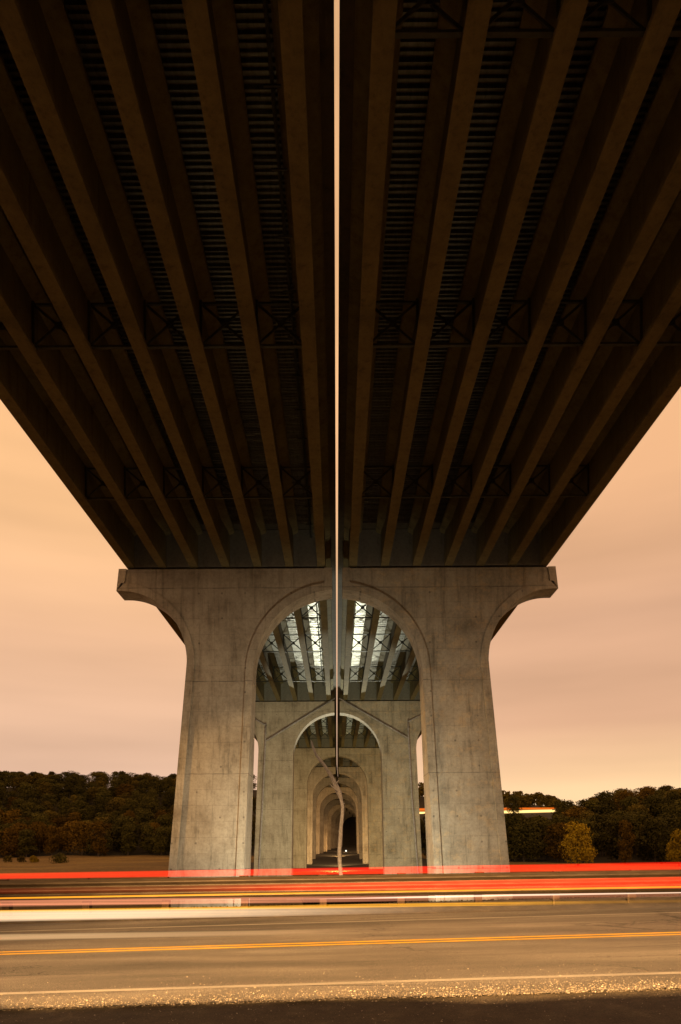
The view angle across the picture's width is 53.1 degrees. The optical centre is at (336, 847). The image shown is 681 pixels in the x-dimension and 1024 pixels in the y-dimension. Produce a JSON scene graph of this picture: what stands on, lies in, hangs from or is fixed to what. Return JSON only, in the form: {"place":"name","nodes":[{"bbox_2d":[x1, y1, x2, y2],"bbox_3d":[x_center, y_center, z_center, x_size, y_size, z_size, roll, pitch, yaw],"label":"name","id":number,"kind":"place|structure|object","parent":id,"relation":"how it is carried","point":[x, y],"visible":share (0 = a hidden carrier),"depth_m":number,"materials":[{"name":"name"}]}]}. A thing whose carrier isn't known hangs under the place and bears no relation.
{"place":"outdoors","nodes":[
{"label":"outdoors","id":0,"kind":"place"},
{"bbox_2d":[0,907,680,1008],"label":"road","id":1,"kind":"structure","parent":0,"point":[240,966],"depth_m":9.77,"materials":[{"name":"grey asphalt"}]},
{"bbox_2d":[0,932,680,954],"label":"road centre line","id":2,"kind":"object","parent":1,"relation":"on","point":[338,942],"visible":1,"depth_m":11.10,"materials":[{"name":"yellow paint"}]},
{"bbox_2d":[0,972,680,994],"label":"road edge line","id":3,"kind":"object","parent":1,"relation":"on","point":[296,984],"visible":1,"depth_m":7.83,"materials":[{"name":"white paint"}]},
{"bbox_2d":[0,912,680,931],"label":"road edge line","id":4,"kind":"object","parent":1,"relation":"on","point":[346,921],"visible":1,"depth_m":14.27,"materials":[{"name":"white paint"}]},
{"bbox_2d":[0,788,680,1023],"bbox_3d":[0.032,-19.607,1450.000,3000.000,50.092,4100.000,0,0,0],"label":"ground","id":5,"kind":"structure","parent":0,"point":[140,862],"depth_m":15.79,"materials":[{"name":"asphalt"}]},
{"bbox_2d":[0,826,21,857],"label":"broadleaf tree","id":6,"kind":"object","parent":5,"relation":"on","point":[8,843],"visible":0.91,"depth_m":237.62,"materials":[{"name":"orange plant"}]},
{"bbox_2d":[0,809,22,825],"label":"broadleaf tree","id":7,"kind":"object","parent":5,"relation":"on","point":[11,815],"visible":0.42,"depth_m":279.18,"materials":[{"name":"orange plant"}]},
{"bbox_2d":[3,772,19,790],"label":"broadleaf tree","id":8,"kind":"object","parent":5,"relation":"on","point":[10,775],"visible":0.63,"depth_m":367.97,"materials":[{"name":"green plant"}]},
{"bbox_2d":[6,798,26,817],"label":"broadleaf tree","id":9,"kind":"object","parent":5,"relation":"on","point":[17,803],"visible":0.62,"depth_m":305.11,"materials":[{"name":"green plant"}]},
{"bbox_2d":[8,822,35,855],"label":"broadleaf tree","id":10,"kind":"object","parent":5,"relation":"on","point":[22,826],"visible":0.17,"depth_m":245.75,"materials":[{"name":"orange plant"}]},
{"bbox_2d":[15,828,37,856],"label":"broadleaf tree","id":11,"kind":"object","parent":5,"relation":"on","point":[26,836],"visible":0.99,"depth_m":237.48,"materials":[{"name":"green plant"}]},
{"bbox_2d":[17,802,37,817],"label":"broadleaf tree","id":12,"kind":"object","parent":5,"relation":"on","point":[29,806],"visible":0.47,"depth_m":300.74,"materials":[{"name":"green plant"}]},
{"bbox_2d":[30,813,49,828],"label":"broadleaf tree","id":13,"kind":"object","parent":5,"relation":"on","point":[41,818],"visible":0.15,"depth_m":263.91,"materials":[{"name":"green plant"}]},
{"bbox_2d":[24,821,56,854],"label":"broadleaf tree","id":14,"kind":"object","parent":5,"relation":"on","point":[38,836],"visible":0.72,"depth_m":243.62,"materials":[{"name":"orange plant"}]},
{"bbox_2d":[36,781,53,802],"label":"broadleaf tree","id":15,"kind":"object","parent":5,"relation":"on","point":[43,788],"visible":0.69,"depth_m":339.34,"materials":[{"name":"green plant"}]},
{"bbox_2d":[40,793,57,807],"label":"broadleaf tree","id":16,"kind":"object","parent":5,"relation":"on","point":[48,797],"visible":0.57,"depth_m":323.01,"materials":[{"name":"green plant"}]},
{"bbox_2d":[43,824,60,855],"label":"broadleaf tree","id":17,"kind":"object","parent":5,"relation":"on","point":[51,834],"visible":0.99,"depth_m":239.89,"materials":[{"name":"orange plant"}]},
{"bbox_2d":[50,785,68,805],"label":"broadleaf tree","id":18,"kind":"object","parent":5,"relation":"on","point":[59,791],"visible":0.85,"depth_m":333.13,"materials":[{"name":"green plant"}]},
{"bbox_2d":[49,853,69,863],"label":"thicket","id":19,"kind":"object","parent":5,"relation":"on","point":[60,858],"visible":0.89,"depth_m":198.78,"materials":[{"name":"green plant"}]},
{"bbox_2d":[55,796,71,818],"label":"broadleaf tree","id":20,"kind":"object","parent":5,"relation":"on","point":[62,807],"visible":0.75,"depth_m":307.46,"materials":[{"name":"green plant"}]},
{"bbox_2d":[56,820,77,853],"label":"broadleaf tree","id":21,"kind":"object","parent":5,"relation":"on","point":[63,842],"visible":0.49,"depth_m":245.54,"materials":[{"name":"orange plant"}]},
{"bbox_2d":[61,776,75,793],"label":"broadleaf tree","id":22,"kind":"object","parent":5,"relation":"on","point":[66,783],"visible":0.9,"depth_m":356.15,"materials":[{"name":"green plant"}]},
{"bbox_2d":[64,821,94,855],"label":"broadleaf tree","id":23,"kind":"object","parent":5,"relation":"on","point":[80,829],"visible":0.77,"depth_m":237.16,"materials":[{"name":"orange plant"}]},
{"bbox_2d":[66,807,93,820],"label":"broadleaf tree","id":24,"kind":"object","parent":5,"relation":"on","point":[83,812],"visible":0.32,"depth_m":288.64,"materials":[{"name":"green plant"}]},
{"bbox_2d":[72,786,90,801],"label":"broadleaf tree","id":25,"kind":"object","parent":5,"relation":"on","point":[79,791],"visible":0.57,"depth_m":331.22,"materials":[{"name":"green plant"}]},
{"bbox_2d":[86,771,106,785],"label":"broadleaf tree","id":26,"kind":"object","parent":5,"relation":"on","point":[97,775],"visible":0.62,"depth_m":375.49,"materials":[{"name":"green plant"}]},
{"bbox_2d":[88,820,108,856],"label":"broadleaf tree","id":27,"kind":"object","parent":5,"relation":"on","point":[98,837],"visible":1,"depth_m":231.18,"materials":[{"name":"orange plant"}]},
{"bbox_2d":[90,804,106,818],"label":"broadleaf tree","id":28,"kind":"object","parent":5,"relation":"on","point":[99,808],"visible":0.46,"depth_m":296.33,"materials":[{"name":"green plant"}]},
{"bbox_2d":[85,830,113,855],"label":"broadleaf tree","id":29,"kind":"object","parent":5,"relation":"on","point":[106,844],"visible":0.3,"depth_m":237.73,"materials":[{"name":"green plant"}]},
{"bbox_2d":[105,799,124,814],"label":"broadleaf tree","id":30,"kind":"object","parent":5,"relation":"on","point":[116,806],"visible":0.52,"depth_m":306.04,"materials":[{"name":"green plant"}]},
{"bbox_2d":[112,816,132,851],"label":"broadleaf tree","id":31,"kind":"object","parent":5,"relation":"on","point":[120,822],"visible":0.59,"depth_m":251.05,"materials":[{"name":"green plant"}]},
{"bbox_2d":[112,783,133,798],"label":"broadleaf tree","id":32,"kind":"object","parent":5,"relation":"on","point":[123,788],"visible":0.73,"depth_m":337.52,"materials":[{"name":"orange plant"}]},
{"bbox_2d":[119,822,136,854],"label":"broadleaf tree","id":33,"kind":"object","parent":5,"relation":"on","point":[127,830],"visible":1,"depth_m":239.43,"materials":[{"name":"green plant"}]},
{"bbox_2d":[120,823,140,853],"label":"broadleaf tree","id":34,"kind":"object","parent":5,"relation":"on","point":[137,828],"visible":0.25,"depth_m":245.73,"materials":[{"name":"green plant"}]},
{"bbox_2d":[135,779,149,795],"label":"broadleaf tree","id":35,"kind":"object","parent":5,"relation":"on","point":[144,786],"visible":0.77,"depth_m":348.48,"materials":[{"name":"green plant"}]},
{"bbox_2d":[135,809,155,834],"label":"broadleaf tree","id":36,"kind":"object","parent":5,"relation":"on","point":[144,816],"visible":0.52,"depth_m":272.46,"materials":[{"name":"green plant"}]},
{"bbox_2d":[139,824,154,853],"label":"broadleaf tree","id":37,"kind":"object","parent":5,"relation":"on","point":[147,832],"visible":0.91,"depth_m":243.24,"materials":[{"name":"green plant"}]},
{"bbox_2d":[147,788,159,805],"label":"broadleaf tree","id":38,"kind":"object","parent":5,"relation":"on","point":[151,793],"visible":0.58,"depth_m":331.91,"materials":[{"name":"green plant"}]},
{"bbox_2d":[150,826,169,854],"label":"broadleaf tree","id":39,"kind":"object","parent":5,"relation":"on","point":[159,840],"visible":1,"depth_m":239.14,"materials":[{"name":"green plant"}]},
{"bbox_2d":[151,779,170,799],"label":"broadleaf tree","id":40,"kind":"object","parent":5,"relation":"on","point":[159,784],"visible":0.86,"depth_m":349.21,"materials":[{"name":"green plant"}]},
{"bbox_2d":[156,814,172,826],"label":"broadleaf tree","id":41,"kind":"object","parent":5,"relation":"on","point":[166,820],"visible":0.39,"depth_m":262.60,"materials":[{"name":"green plant"}]},
{"bbox_2d":[162,826,171,853],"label":"broadleaf tree","id":42,"kind":"object","parent":5,"relation":"on","point":[167,849],"visible":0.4,"depth_m":246.27,"materials":[{"name":"green plant"}]},
{"bbox_2d":[161,790,174,807],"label":"broadleaf tree","id":43,"kind":"object","parent":5,"relation":"on","point":[171,799],"visible":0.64,"depth_m":329.87,"materials":[{"name":"green plant"}]},
{"bbox_2d":[116,567,331,907],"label":"bridge pier","id":44,"kind":"structure","parent":5,"relation":"on","point":[227,620],"depth_m":52.98,"materials":[{"name":"concrete"}]},
{"bbox_2d":[0,0,335,568],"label":"bridge span","id":45,"kind":"object","parent":44,"relation":"on","point":[167,283],"visible":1,"depth_m":27.84,"materials":[{"name":"metal"}]},
{"bbox_2d":[157,534,335,701],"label":"bridge span","id":46,"kind":"object","parent":44,"relation":"on","point":[297,661],"visible":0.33,"depth_m":82.93,"materials":[{"name":"metal"}]},
{"bbox_2d":[253,701,333,876],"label":"bridge pier","id":47,"kind":"structure","parent":5,"relation":"on","point":[276,857],"depth_m":101.26,"materials":[{"name":"concrete"}]},
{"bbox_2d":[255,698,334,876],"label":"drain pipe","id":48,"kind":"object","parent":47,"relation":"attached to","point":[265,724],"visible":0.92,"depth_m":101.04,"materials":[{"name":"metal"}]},
{"bbox_2d":[254,682,336,747],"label":"bridge span","id":49,"kind":"object","parent":47,"relation":"on","point":[321,733],"visible":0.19,"depth_m":139.00,"materials":[{"name":"metal"}]},
{"bbox_2d":[293,747,334,867],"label":"bridge pier","id":50,"kind":"structure","parent":5,"relation":"on","point":[306,761],"depth_m":148.94,"materials":[{"name":"concrete"}]},
{"bbox_2d":[315,735,336,766],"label":"bridge span","id":51,"kind":"object","parent":50,"relation":"on","point":[328,762],"visible":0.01,"depth_m":181.31,"materials":[{"name":"metal"}]},
{"bbox_2d":[307,767,335,863],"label":"bridge pier","id":52,"kind":"structure","parent":5,"relation":"on","point":[317,775],"depth_m":184.00,"materials":[{"name":"concrete"}]},
{"bbox_2d":[313,777,335,858],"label":"bridge pier","id":53,"kind":"structure","parent":5,"relation":"on","point":[323,783],"depth_m":212.02,"materials":[{"name":"concrete"}]},
{"bbox_2d":[316,787,335,853],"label":"bridge pier","id":54,"kind":"structure","parent":5,"relation":"on","point":[325,792],"depth_m":246.07,"materials":[{"name":"concrete"}]},
{"bbox_2d":[311,741,344,874],"bbox_3d":[-0.287,-0.046,24.012,1.234,7.488,0.459,0,0,0],"label":"dead tree","id":55,"kind":"object","parent":5,"relation":"on","point":[335,786],"visible":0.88,"depth_m":23.97,"materials":[{"name":"brown wood"}]},
{"bbox_2d":[320,794,338,852],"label":"bridge pier","id":56,"kind":"structure","parent":5,"relation":"on","point":[328,799],"depth_m":278.17,"materials":[{"name":"concrete"}]},
{"bbox_2d":[323,800,339,851],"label":"bridge pier","id":57,"kind":"structure","parent":5,"relation":"on","point":[330,805],"depth_m":311.18,"materials":[{"name":"concrete"}]},
{"bbox_2d":[327,804,340,849],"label":"bridge pier","id":58,"kind":"structure","parent":5,"relation":"on","point":[333,810],"depth_m":344.23,"materials":[{"name":"concrete"}]},
{"bbox_2d":[331,808,345,847],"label":"bridge pier","id":59,"kind":"structure","parent":5,"relation":"on","point":[336,814],"depth_m":377.28,"materials":[{"name":"concrete"}]},
{"bbox_2d":[251,803,426,855],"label":"wood","id":60,"kind":"object","parent":5,"relation":"on","point":[423,830],"visible":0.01,"depth_m":203.98,"materials":[{"name":"green plant"}]},
{"bbox_2d":[0,894,679,912],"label":"weeds","id":61,"kind":"object","parent":5,"relation":"on","point":[348,900],"visible":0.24,"depth_m":17.45,"materials":[{"name":"green plant"}]},
{"bbox_2d":[0,869,680,916],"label":"guardrail","id":62,"kind":"object","parent":5,"relation":"on","point":[245,888],"visible":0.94,"depth_m":16.36,"materials":[{"name":"metal"}]},
{"bbox_2d":[0,964,680,1023],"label":"gravel","id":63,"kind":"structure","parent":5,"relation":"on","point":[275,999],"depth_m":7.14,"materials":[{"name":"gravel"}]},
{"bbox_2d":[335,811,348,847],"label":"bridge pier","id":64,"kind":"structure","parent":5,"relation":"on","point":[337,820],"depth_m":410.33,"materials":[{"name":"concrete"}]},
{"bbox_2d":[340,787,358,853],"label":"bridge pier","id":65,"kind":"structure","parent":5,"relation":"on","point":[348,791],"depth_m":245.94,"materials":[{"name":"concrete"}]},
{"bbox_2d":[342,794,356,848],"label":"bridge pier","id":66,"kind":"structure","parent":5,"relation":"on","point":[347,798],"depth_m":277.94,"materials":[{"name":"concrete"}]},
{"bbox_2d":[338,777,362,858],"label":"bridge pier","id":67,"kind":"structure","parent":5,"relation":"on","point":[349,782],"depth_m":211.98,"materials":[{"name":"concrete"}]},
{"bbox_2d":[338,766,367,863],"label":"bridge pier","id":68,"kind":"structure","parent":5,"relation":"on","point":[356,775],"depth_m":184.00,"materials":[{"name":"concrete"}]},
{"bbox_2d":[339,747,382,868],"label":"bridge pier","id":69,"kind":"structure","parent":5,"relation":"on","point":[367,761],"depth_m":148.97,"materials":[{"name":"concrete"}]},
{"bbox_2d":[337,735,378,766],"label":"bridge span","id":70,"kind":"object","parent":69,"relation":"on","point":[345,762],"visible":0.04,"depth_m":176.05,"materials":[{"name":"metal"}]},
{"bbox_2d":[340,700,422,874],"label":"bridge pier","id":71,"kind":"structure","parent":5,"relation":"on","point":[398,843],"depth_m":101.27,"materials":[{"name":"concrete"}]},
{"bbox_2d":[337,682,421,747],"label":"bridge span","id":72,"kind":"object","parent":71,"relation":"on","point":[352,732],"visible":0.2,"depth_m":138.94,"materials":[{"name":"metal"}]},
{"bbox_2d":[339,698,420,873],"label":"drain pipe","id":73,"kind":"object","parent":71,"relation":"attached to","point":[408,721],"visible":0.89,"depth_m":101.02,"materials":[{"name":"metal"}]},
{"bbox_2d":[342,566,557,901],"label":"bridge pier","id":74,"kind":"structure","parent":5,"relation":"on","point":[446,620],"depth_m":53.00,"materials":[{"name":"concrete"}]},
{"bbox_2d":[337,534,517,700],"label":"bridge span","id":75,"kind":"object","parent":74,"relation":"on","point":[376,659],"visible":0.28,"depth_m":82.97,"materials":[{"name":"metal"}]},
{"bbox_2d":[338,0,680,567],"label":"bridge span","id":76,"kind":"object","parent":74,"relation":"on","point":[509,351],"visible":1,"depth_m":27.77,"materials":[{"name":"metal"}]},
{"bbox_2d":[418,782,560,809],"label":"distant wood","id":77,"kind":"object","parent":5,"relation":"on","point":[539,799],"visible":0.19,"depth_m":541.07,"materials":[{"name":"green plant"}]},
{"bbox_2d":[503,795,521,814],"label":"broadleaf tree","id":78,"kind":"object","parent":5,"relation":"on","point":[512,806],"visible":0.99,"depth_m":398.52,"materials":[{"name":"green plant"}]},
{"bbox_2d":[504,812,542,860],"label":"broadleaf tree","id":79,"kind":"object","parent":5,"relation":"on","point":[515,819],"visible":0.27,"depth_m":175.03,"materials":[{"name":"green plant"}]},
{"bbox_2d":[507,819,548,861],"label":"broadleaf tree","id":80,"kind":"object","parent":5,"relation":"on","point":[527,839],"visible":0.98,"depth_m":168.35,"materials":[{"name":"green plant"}]},
{"bbox_2d":[522,814,552,860],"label":"broadleaf tree","id":81,"kind":"object","parent":5,"relation":"on","point":[541,820],"visible":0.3,"depth_m":183.43,"materials":[{"name":"green plant"}]},
{"bbox_2d":[542,823,569,862],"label":"broadleaf tree","id":82,"kind":"object","parent":5,"relation":"on","point":[556,831],"visible":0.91,"depth_m":168.86,"materials":[{"name":"orange plant"}]},
{"bbox_2d":[551,799,571,819],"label":"broadleaf tree","id":83,"kind":"object","parent":5,"relation":"on","point":[559,803],"visible":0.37,"depth_m":343.85,"materials":[{"name":"green plant"}]},
{"bbox_2d":[550,813,576,857],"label":"broadleaf tree","id":84,"kind":"object","parent":5,"relation":"on","point":[560,819],"visible":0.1,"depth_m":194.81,"materials":[{"name":"green plant"}]},
{"bbox_2d":[561,806,587,825],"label":"broadleaf tree","id":85,"kind":"object","parent":5,"relation":"on","point":[572,812],"visible":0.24,"depth_m":226.56,"materials":[{"name":"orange plant"}]},
{"bbox_2d":[558,821,596,865],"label":"broadleaf tree","id":86,"kind":"object","parent":5,"relation":"on","point":[581,852],"visible":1,"depth_m":148.94,"materials":[{"name":"yellow plant"}]},
{"bbox_2d":[577,818,599,861],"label":"broadleaf tree","id":87,"kind":"object","parent":5,"relation":"on","point":[590,823],"visible":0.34,"depth_m":172.36,"materials":[{"name":"green plant"}]},
{"bbox_2d":[581,799,600,812],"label":"broadleaf tree","id":88,"kind":"object","parent":5,"relation":"on","point":[590,804],"visible":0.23,"depth_m":234.97,"materials":[{"name":"green plant"}]},
{"bbox_2d":[592,820,606,857],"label":"broadleaf tree","id":89,"kind":"object","parent":5,"relation":"on","point":[597,826],"visible":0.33,"depth_m":184.34,"materials":[{"name":"green plant"}]},
{"bbox_2d":[588,812,612,856],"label":"broadleaf tree","id":90,"kind":"object","parent":5,"relation":"on","point":[604,819],"visible":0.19,"depth_m":194.37,"materials":[{"name":"green plant"}]},
{"bbox_2d":[593,803,613,814],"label":"broadleaf tree","id":91,"kind":"object","parent":5,"relation":"on","point":[607,808],"visible":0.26,"depth_m":222.27,"materials":[{"name":"green plant"}]},
{"bbox_2d":[593,790,619,808],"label":"broadleaf tree","id":92,"kind":"object","parent":5,"relation":"on","point":[601,795],"visible":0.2,"depth_m":259.96,"materials":[{"name":"green plant"}]},
{"bbox_2d":[597,815,648,862],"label":"broadleaf tree","id":93,"kind":"object","parent":5,"relation":"on","point":[612,846],"visible":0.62,"depth_m":168.36,"materials":[{"name":"green plant"}]},
{"bbox_2d":[616,819,636,863],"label":"broadleaf tree","id":94,"kind":"object","parent":5,"relation":"on","point":[627,835],"visible":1,"depth_m":163.06,"materials":[{"name":"orange plant"}]},
{"bbox_2d":[616,796,639,815],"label":"broadleaf tree","id":95,"kind":"object","parent":5,"relation":"on","point":[626,802],"visible":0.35,"depth_m":233.02,"materials":[{"name":"green plant"}]},
{"bbox_2d":[610,790,648,810],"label":"broadleaf tree","id":96,"kind":"object","parent":5,"relation":"on","point":[623,795],"visible":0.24,"depth_m":249.65,"materials":[{"name":"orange plant"}]},
{"bbox_2d":[627,812,650,854],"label":"broadleaf tree","id":97,"kind":"object","parent":5,"relation":"on","point":[640,818],"visible":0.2,"depth_m":194.45,"materials":[{"name":"green plant"}]},
{"bbox_2d":[625,804,653,819],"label":"broadleaf tree","id":98,"kind":"object","parent":5,"relation":"on","point":[635,806],"visible":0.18,"depth_m":225.34,"materials":[{"name":"green plant"}]},
{"bbox_2d":[633,817,673,863],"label":"broadleaf tree","id":99,"kind":"object","parent":5,"relation":"on","point":[652,848],"visible":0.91,"depth_m":167.30,"materials":[{"name":"green plant"}]},
{"bbox_2d":[639,794,672,817],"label":"broadleaf tree","id":100,"kind":"object","parent":5,"relation":"on","point":[653,803],"visible":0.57,"depth_m":233.56,"materials":[{"name":"green plant"}]},
{"bbox_2d":[661,816,680,848],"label":"broadleaf tree","id":101,"kind":"object","parent":5,"relation":"on","point":[672,828],"visible":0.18,"depth_m":187.03,"materials":[{"name":"green plant"}]},
{"bbox_2d":[665,829,680,865],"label":"broadleaf tree","id":102,"kind":"object","parent":5,"relation":"on","point":[674,844],"visible":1,"depth_m":151.55,"materials":[{"name":"yellow plant"}]},
{"bbox_2d":[665,790,680,804],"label":"broadleaf tree","id":103,"kind":"object","parent":5,"relation":"on","point":[673,796],"visible":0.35,"depth_m":249.83,"materials":[{"name":"green plant"}]},
{"bbox_2d":[0,0,680,804],"label":"sky","id":104,"kind":"structure","parent":0,"point":[585,677],"materials":[{"name":"orange"}]},
{"label":"far road","id":105,"kind":"structure","parent":0,"visible":0},
{"bbox_2d":[419,809,554,813],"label":"headlight trail","id":106,"kind":"object","parent":105,"relation":"on","point":[527,811],"visible":0.32,"depth_m":432.45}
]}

